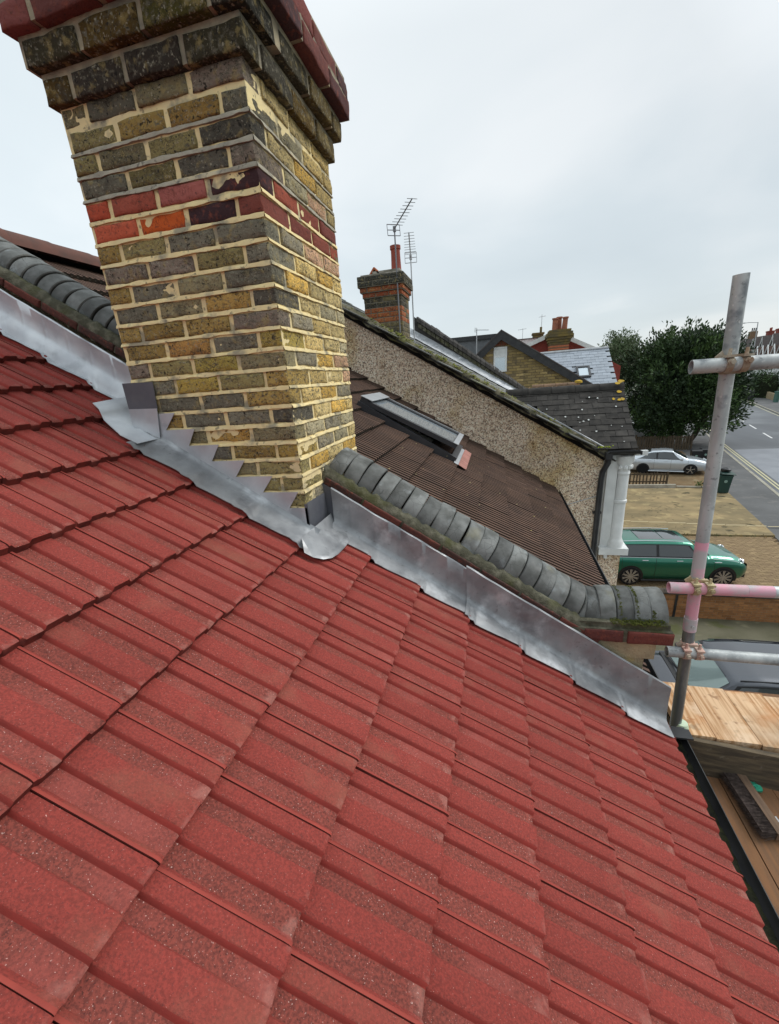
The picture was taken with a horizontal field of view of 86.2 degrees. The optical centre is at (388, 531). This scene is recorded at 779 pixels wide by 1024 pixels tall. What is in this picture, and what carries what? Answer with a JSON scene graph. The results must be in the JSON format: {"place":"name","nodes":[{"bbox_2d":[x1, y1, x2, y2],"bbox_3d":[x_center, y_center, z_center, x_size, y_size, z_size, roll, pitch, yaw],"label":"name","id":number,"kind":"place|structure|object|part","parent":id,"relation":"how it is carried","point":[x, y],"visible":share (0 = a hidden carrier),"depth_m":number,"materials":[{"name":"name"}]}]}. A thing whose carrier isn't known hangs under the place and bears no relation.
{"place":"outdoors","nodes":[
{"label":"outdoors","id":0,"kind":"place"},
{"bbox_2d":[0,228,659,679],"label":"brown roof house","id":1,"kind":"structure","parent":0,"point":[464,474],"depth_m":4.15,"materials":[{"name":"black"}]},
{"bbox_2d":[357,392,470,469],"bbox_3d":[0.335,-1.248,4.984,1.243,0.841,0.960,1,21,14],"label":"roof window","id":2,"kind":"structure","parent":1,"relation":"in","point":[397,416],"depth_m":4.67,"materials":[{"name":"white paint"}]},
{"bbox_2d":[0,0,778,1023],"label":"terraced house","id":3,"kind":"structure","parent":0,"point":[308,714],"depth_m":1.38,"materials":[{"name":"tile"}]},
{"bbox_2d":[0,0,778,346],"label":"sky","id":4,"kind":"structure","parent":0,"point":[606,166],"materials":[{"name":"white"}]},
{"bbox_2d":[341,244,648,584],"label":"pebbledash house","id":5,"kind":"structure","parent":0,"point":[576,445],"depth_m":6.43,"materials":[{"name":"beige"}]},
{"bbox_2d":[386,198,414,332],"bbox_3d":[0.246,-3.848,6.172,0.209,1.538,0.823,-10,21,-15],"label":"tv aerial","id":6,"kind":"object","parent":5,"relation":"attached to","point":[394,230],"visible":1,"depth_m":6.31,"materials":[{"name":"silver metal"}]},
{"bbox_2d":[404,232,416,341],"bbox_3d":[0.384,-3.908,6.774,0.209,1.421,1.322,-2,20,5],"label":"tv aerial","id":7,"kind":"object","parent":5,"relation":"attached to","point":[410,252],"visible":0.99,"depth_m":7.15,"materials":[{"name":"silver metal"}]},
{"bbox_2d":[519,316,620,381],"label":"red tiled house","id":8,"kind":"structure","parent":0,"point":[559,336],"depth_m":32.95,"materials":[{"name":"brick"}]},
{"bbox_2d":[632,422,666,436],"bbox_3d":[24.642,-9.820,40.140,4.260,1.464,2.080,6,23,27],"label":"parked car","id":9,"kind":"object","parent":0,"point":[640,434],"visible":0.04,"depth_m":39.67,"materials":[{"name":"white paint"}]},
{"bbox_2d":[630,414,681,450],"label":"yard","id":10,"kind":"structure","parent":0,"point":[656,443],"depth_m":36.45,"materials":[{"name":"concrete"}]},
{"bbox_2d":[598,327,646,391],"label":"pale tree","id":11,"kind":"object","parent":10,"relation":"on","point":[620,345],"visible":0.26,"depth_m":52.23,"materials":[{"name":"green plant"}]},
{"bbox_2d":[635,434,693,449],"bbox_3d":[21.647,-7.436,34.566,6.096,1.251,0.120,5,22,23],"label":"board fence","id":12,"kind":"object","parent":10,"relation":"on","point":[670,445],"visible":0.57,"depth_m":34.08,"materials":[{"name":"brown wood"}]},
{"bbox_2d":[612,315,762,448],"bbox_3d":[23.962,-12.447,34.872,11.644,10.340,9.731,6,22,27],"label":"evergreen tree","id":13,"kind":"object","parent":10,"relation":"on","point":[674,397],"visible":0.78,"depth_m":33.03,"materials":[{"name":"green plant"}]},
{"bbox_2d":[628,451,704,485],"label":"soil yard","id":14,"kind":"structure","parent":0,"point":[680,478],"depth_m":25.99,"materials":[{"name":"brown soil"}]},
{"bbox_2d":[629,471,668,483],"bbox_3d":[14.674,-3.164,24.818,3.473,0.860,0.092,1,21,16],"label":"picket fence","id":15,"kind":"object","parent":14,"relation":"on","point":[651,474],"visible":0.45,"depth_m":24.57,"materials":[{"name":"brown wood"}]},
{"bbox_2d":[628,484,675,487],"bbox_3d":[14.558,-2.657,24.341,3.900,0.230,0.120,1,21,14],"label":"timber rail","id":16,"kind":"object","parent":14,"relation":"on","point":[651,485],"visible":0.64,"depth_m":24.10,"materials":[{"name":"grey wood"}]},
{"bbox_2d":[632,448,706,474],"bbox_3d":[18.274,-4.719,27.384,4.620,1.478,2.052,7,23,28],"label":"parked car","id":17,"kind":"object","parent":14,"relation":"on","point":[664,459],"visible":0.87,"depth_m":26.74,"materials":[{"name":"silver metal"}]},
{"bbox_3d":[16.909,-4.997,27.188,1.000,0.353,0.190,7,23,28],"label":"side window","id":18,"kind":"part","parent":17,"relation":"part of","materials":[{"name":"grey glass"}]},
{"bbox_3d":[17.971,-4.856,26.606,1.240,0.417,0.189,7,23,28],"label":"side window","id":19,"kind":"part","parent":17,"relation":"part of","materials":[{"name":"grey glass"}]},
{"bbox_2d":[676,486,702,487],"bbox_3d":[17.504,-2.534,23.458,2.168,0.120,0.120,4,21,21],"label":"timber rail","id":20,"kind":"object","parent":14,"relation":"on","point":[689,487],"visible":0.65,"depth_m":23.59,"materials":[{"name":"grey wood"}]},
{"bbox_2d":[690,449,702,457],"bbox_3d":[21.066,-5.153,28.601,0.620,1.062,0.748,5,22,24],"label":"wheelie bin","id":21,"kind":"object","parent":14,"relation":"on","point":[696,452],"visible":0.39,"depth_m":28.26,"materials":[{"name":"black plastic"}]},
{"bbox_2d":[616,536,778,587],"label":"block drive","id":22,"kind":"structure","parent":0,"point":[759,556],"depth_m":14.95,"materials":[{"name":"brown"}]},
{"bbox_2d":[617,528,746,584],"bbox_3d":[9.411,0.754,14.160,4.305,1.479,2.080,0,20,12],"label":"parked car","id":23,"kind":"object","parent":22,"relation":"on","point":[660,554],"visible":0.75,"depth_m":13.47,"materials":[{"name":"teal paint"}]},
{"bbox_3d":[8.225,0.601,13.519,0.860,0.339,0.158,0,20,12],"label":"side window","id":24,"kind":"part","parent":23,"relation":"part of","materials":[{"name":"grey glass"}]},
{"bbox_3d":[9.294,0.619,13.304,1.160,0.372,0.155,0,20,12],"label":"side window","id":25,"kind":"part","parent":23,"relation":"part of","materials":[{"name":"grey glass"}]},
{"bbox_2d":[683,533,773,537],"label":"weeds","id":26,"kind":"object","parent":22,"relation":"on","point":[731,535],"visible":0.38,"depth_m":16.77,"materials":[{"name":"green plant"}]},
{"bbox_2d":[623,488,774,537],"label":"concrete drive","id":27,"kind":"structure","parent":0,"point":[661,507],"depth_m":19.76,"materials":[{"name":"beige concrete"}]},
{"bbox_2d":[451,329,591,387],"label":"yellow brick house","id":28,"kind":"structure","parent":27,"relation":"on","point":[520,362],"depth_m":17.47,"materials":[{"name":"brown"}]},
{"bbox_2d":[494,346,506,371],"bbox_3d":[4.738,-7.302,17.634,0.540,0.980,0.070,1,21,14],"label":"window","id":29,"kind":"structure","parent":28,"relation":"in","point":[500,353],"depth_m":17.60,"materials":[{"name":"white glass"}]},
{"bbox_2d":[540,346,616,383],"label":"slate roof house","id":30,"kind":"structure","parent":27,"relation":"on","point":[594,365],"depth_m":19.64,"materials":[{"name":"black stone"}]},
{"bbox_2d":[576,365,590,377],"bbox_3d":[9.014,-7.394,19.239,0.580,0.539,0.737,1,21,14],"label":"roof window","id":31,"kind":"structure","parent":30,"relation":"in","point":[583,371],"depth_m":19.22,"materials":[{"name":"white glass"}]},
{"bbox_2d":[624,520,778,526],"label":"drive joint","id":32,"kind":"object","parent":27,"relation":"on","point":[693,523],"visible":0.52,"depth_m":18.47,"materials":[{"name":"beige"}]},
{"bbox_2d":[717,471,735,492],"bbox_3d":[17.926,-2.671,22.212,0.679,1.120,0.748,4,21,22],"label":"wheelie bin","id":33,"kind":"object","parent":27,"relation":"on","point":[725,481],"visible":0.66,"depth_m":21.96,"materials":[{"name":"green plastic"}]},
{"bbox_2d":[721,467,731,471],"bbox_3d":[17.856,-3.297,22.001,0.486,0.242,0.462,-20,25,-36],"label":"rubbish bag","id":34,"kind":"object","parent":33,"relation":"on","point":[726,469],"visible":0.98,"depth_m":21.87,"materials":[{"name":"black plastic"}]},
{"bbox_2d":[655,617,778,650],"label":"front yard","id":35,"kind":"structure","parent":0,"point":[728,629],"depth_m":11.20,"materials":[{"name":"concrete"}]},
{"bbox_2d":[532,380,581,387],"bbox_3d":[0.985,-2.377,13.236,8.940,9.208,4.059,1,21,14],"label":"roof ridge","id":36,"kind":"structure","parent":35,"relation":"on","point":[577,382],"depth_m":10.72,"materials":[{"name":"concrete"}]},
{"bbox_2d":[649,638,778,694],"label":"parked car","id":37,"kind":"object","parent":35,"relation":"on","point":[744,677],"visible":0.2,"depth_m":7.93,"materials":[{"name":"grey paint"}]},
{"bbox_3d":[6.551,2.967,7.363,1.160,0.406,0.131,1,21,14],"label":"side window","id":38,"kind":"part","parent":37,"relation":"part of","materials":[{"name":"grey glass"}]},
{"bbox_2d":[664,272,778,728],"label":"scaffold","id":39,"kind":"object","parent":35,"relation":"on","point":[728,362],"visible":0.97,"depth_m":1.86,"materials":[{"name":"silver metal"}]},
{"bbox_2d":[706,776,778,915],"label":"deck board","id":40,"kind":"object","parent":39,"relation":"on","point":[761,869],"depth_m":1.93,"materials":[{"name":"brown wood"}]},
{"bbox_2d":[688,737,778,790],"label":"edge board","id":41,"kind":"object","parent":40,"relation":"on","point":[756,766],"depth_m":2.17,"materials":[{"name":"brown wood"}]},
{"bbox_2d":[719,778,778,889],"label":"deck board","id":42,"kind":"object","parent":39,"relation":"on","point":[768,851],"depth_m":1.95,"materials":[{"name":"brown wood"}]},
{"bbox_2d":[719,772,778,840],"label":"broom head","id":43,"kind":"object","parent":42,"relation":"on","point":[764,820],"visible":1,"depth_m":2.04},
{"bbox_2d":[750,781,762,792],"bbox_3d":[1.905,1.322,2.163,0.058,0.040,0.060,1,21,14],"label":"plastic scrap","id":44,"kind":"object","parent":42,"relation":"on","point":[757,787],"visible":0.55,"depth_m":2.15,"materials":[{"name":"teal plastic"}]},
{"bbox_2d":[724,690,778,799],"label":"deck board","id":45,"kind":"object","parent":39,"relation":"on","point":[776,793],"visible":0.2,"depth_m":2.15,"materials":[{"name":"brown wood"}]},
{"bbox_2d":[745,691,778,697],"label":"deck board","id":46,"kind":"object","parent":39,"relation":"on","point":[769,695],"visible":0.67,"depth_m":2.76,"materials":[{"name":"brown wood"}]},
{"bbox_2d":[659,588,778,622],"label":"boundary wall","id":47,"kind":"structure","parent":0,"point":[753,609],"depth_m":11.54,"materials":[{"name":"brown brick"}]},
{"bbox_2d":[674,423,778,540],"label":"pavement","id":48,"kind":"structure","parent":0,"point":[753,495],"depth_m":22.18,"materials":[{"name":"concrete"}]},
{"bbox_2d":[699,447,707,458],"bbox_3d":[21.840,-5.280,28.790,0.620,1.062,0.748,5,22,24],"label":"wheelie bin","id":49,"kind":"object","parent":48,"relation":"on","point":[704,452],"visible":0.37,"depth_m":28.51,"materials":[{"name":"black plastic"}]},
{"bbox_2d":[706,402,778,492],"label":"road","id":50,"kind":"structure","parent":0,"point":[748,436],"depth_m":38.15,"materials":[{"name":"grey asphalt"}]},
{"bbox_2d":[710,399,778,488],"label":"yellow lines","id":51,"kind":"object","parent":50,"relation":"on","point":[751,464],"visible":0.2,"depth_m":27.66,"materials":[{"name":"paint"}]},
{"bbox_2d":[735,448,778,482],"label":"road patch","id":52,"kind":"object","parent":50,"relation":"on","point":[766,461],"visible":1,"depth_m":29.40,"materials":[{"name":"grey asphalt"}]},
{"bbox_2d":[754,398,778,412],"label":"pavement","id":53,"kind":"structure","parent":0,"point":[768,404],"depth_m":59.76,"materials":[{"name":"concrete"}]},
{"bbox_2d":[739,328,761,348],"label":"brown roof terrace","id":54,"kind":"structure","parent":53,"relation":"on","point":[752,333],"depth_m":131.90,"materials":[{"name":"brick"}]},
{"bbox_2d":[745,369,778,397],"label":"hedge","id":55,"kind":"object","parent":53,"relation":"on","point":[768,382],"visible":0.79,"depth_m":67.45,"materials":[{"name":"green plant"}]},
{"bbox_2d":[766,392,774,399],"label":"garden wall","id":56,"kind":"structure","parent":53,"relation":"on","point":[770,395],"depth_m":65.27,"materials":[{"name":"beige stone"}]},
{"bbox_2d":[773,391,778,401],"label":"utility cabinet","id":57,"kind":"object","parent":53,"relation":"on","point":[776,397],"visible":0.92,"depth_m":60.73,"materials":[{"name":"green metal"}]},
{"label":"ground","id":58,"kind":"structure","parent":0,"visible":0},
{"bbox_2d":[702,400,778,495],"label":"kerb","id":59,"kind":"structure","parent":58,"relation":"on","point":[758,478],"depth_m":27.35,"materials":[{"name":"concrete"}]},
{"bbox_2d":[743,322,758,389],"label":"street lamp","id":60,"kind":"object","parent":59,"relation":"on","point":[755,335],"visible":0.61,"depth_m":63.86,"materials":[{"name":"grey metal"}]},
{"bbox_2d":[743,327,775,348],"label":"villa","id":61,"kind":"object","parent":58,"relation":"on","point":[771,331],"visible":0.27,"depth_m":98.43,"materials":[{"name":"brick"}]},
{"bbox_2d":[751,335,771,377],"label":"villa","id":62,"kind":"object","parent":58,"relation":"on","point":[765,340],"visible":0.12,"depth_m":88.66,"materials":[{"name":"white paint"}]},
{"bbox_2d":[745,328,778,375],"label":"villa","id":63,"kind":"object","parent":58,"relation":"on","point":[758,340],"visible":0.06,"depth_m":96.05,"materials":[{"name":"brick"}]},
{"bbox_2d":[759,333,778,374],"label":"villa","id":64,"kind":"object","parent":58,"relation":"on","point":[767,349],"visible":0.22,"depth_m":81.45,"materials":[{"name":"white paint"}]},
{"bbox_2d":[770,344,778,389],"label":"villa","id":65,"kind":"object","parent":58,"relation":"on","point":[775,349],"visible":0.21,"depth_m":75.43,"materials":[{"name":"white paint"}]},
{"bbox_3d":[2.175,1.155,2.371,1.075,0.172,0.330,1,21,14],"label":"timber block","id":66,"kind":"object","parent":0,"visible":0},
{"bbox_2d":[664,682,715,740],"bbox_3d":[1.719,1.038,2.433,0.153,0.044,0.425,1,21,14],"label":"timber plank","id":67,"kind":"object","parent":66,"relation":"on","point":[695,720],"visible":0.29,"depth_m":2.34,"materials":[{"name":"beige wood"}]},
{"bbox_2d":[687,685,761,749],"bbox_3d":[1.892,1.048,2.380,0.198,0.044,0.421,1,21,14],"label":"timber plank","id":68,"kind":"object","parent":66,"relation":"on","point":[725,720],"visible":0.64,"depth_m":2.33,"materials":[{"name":"beige wood"}]},
{"bbox_2d":[724,691,778,752],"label":"timber plank","id":69,"kind":"object","parent":66,"relation":"on","point":[759,714],"visible":0.7,"depth_m":2.33,"materials":[{"name":"beige wood"}]},
{"bbox_2d":[763,696,778,714],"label":"timber plank","id":70,"kind":"object","parent":66,"relation":"on","point":[773,702],"visible":0.5,"depth_m":2.42,"materials":[{"name":"beige wood"}]}
]}

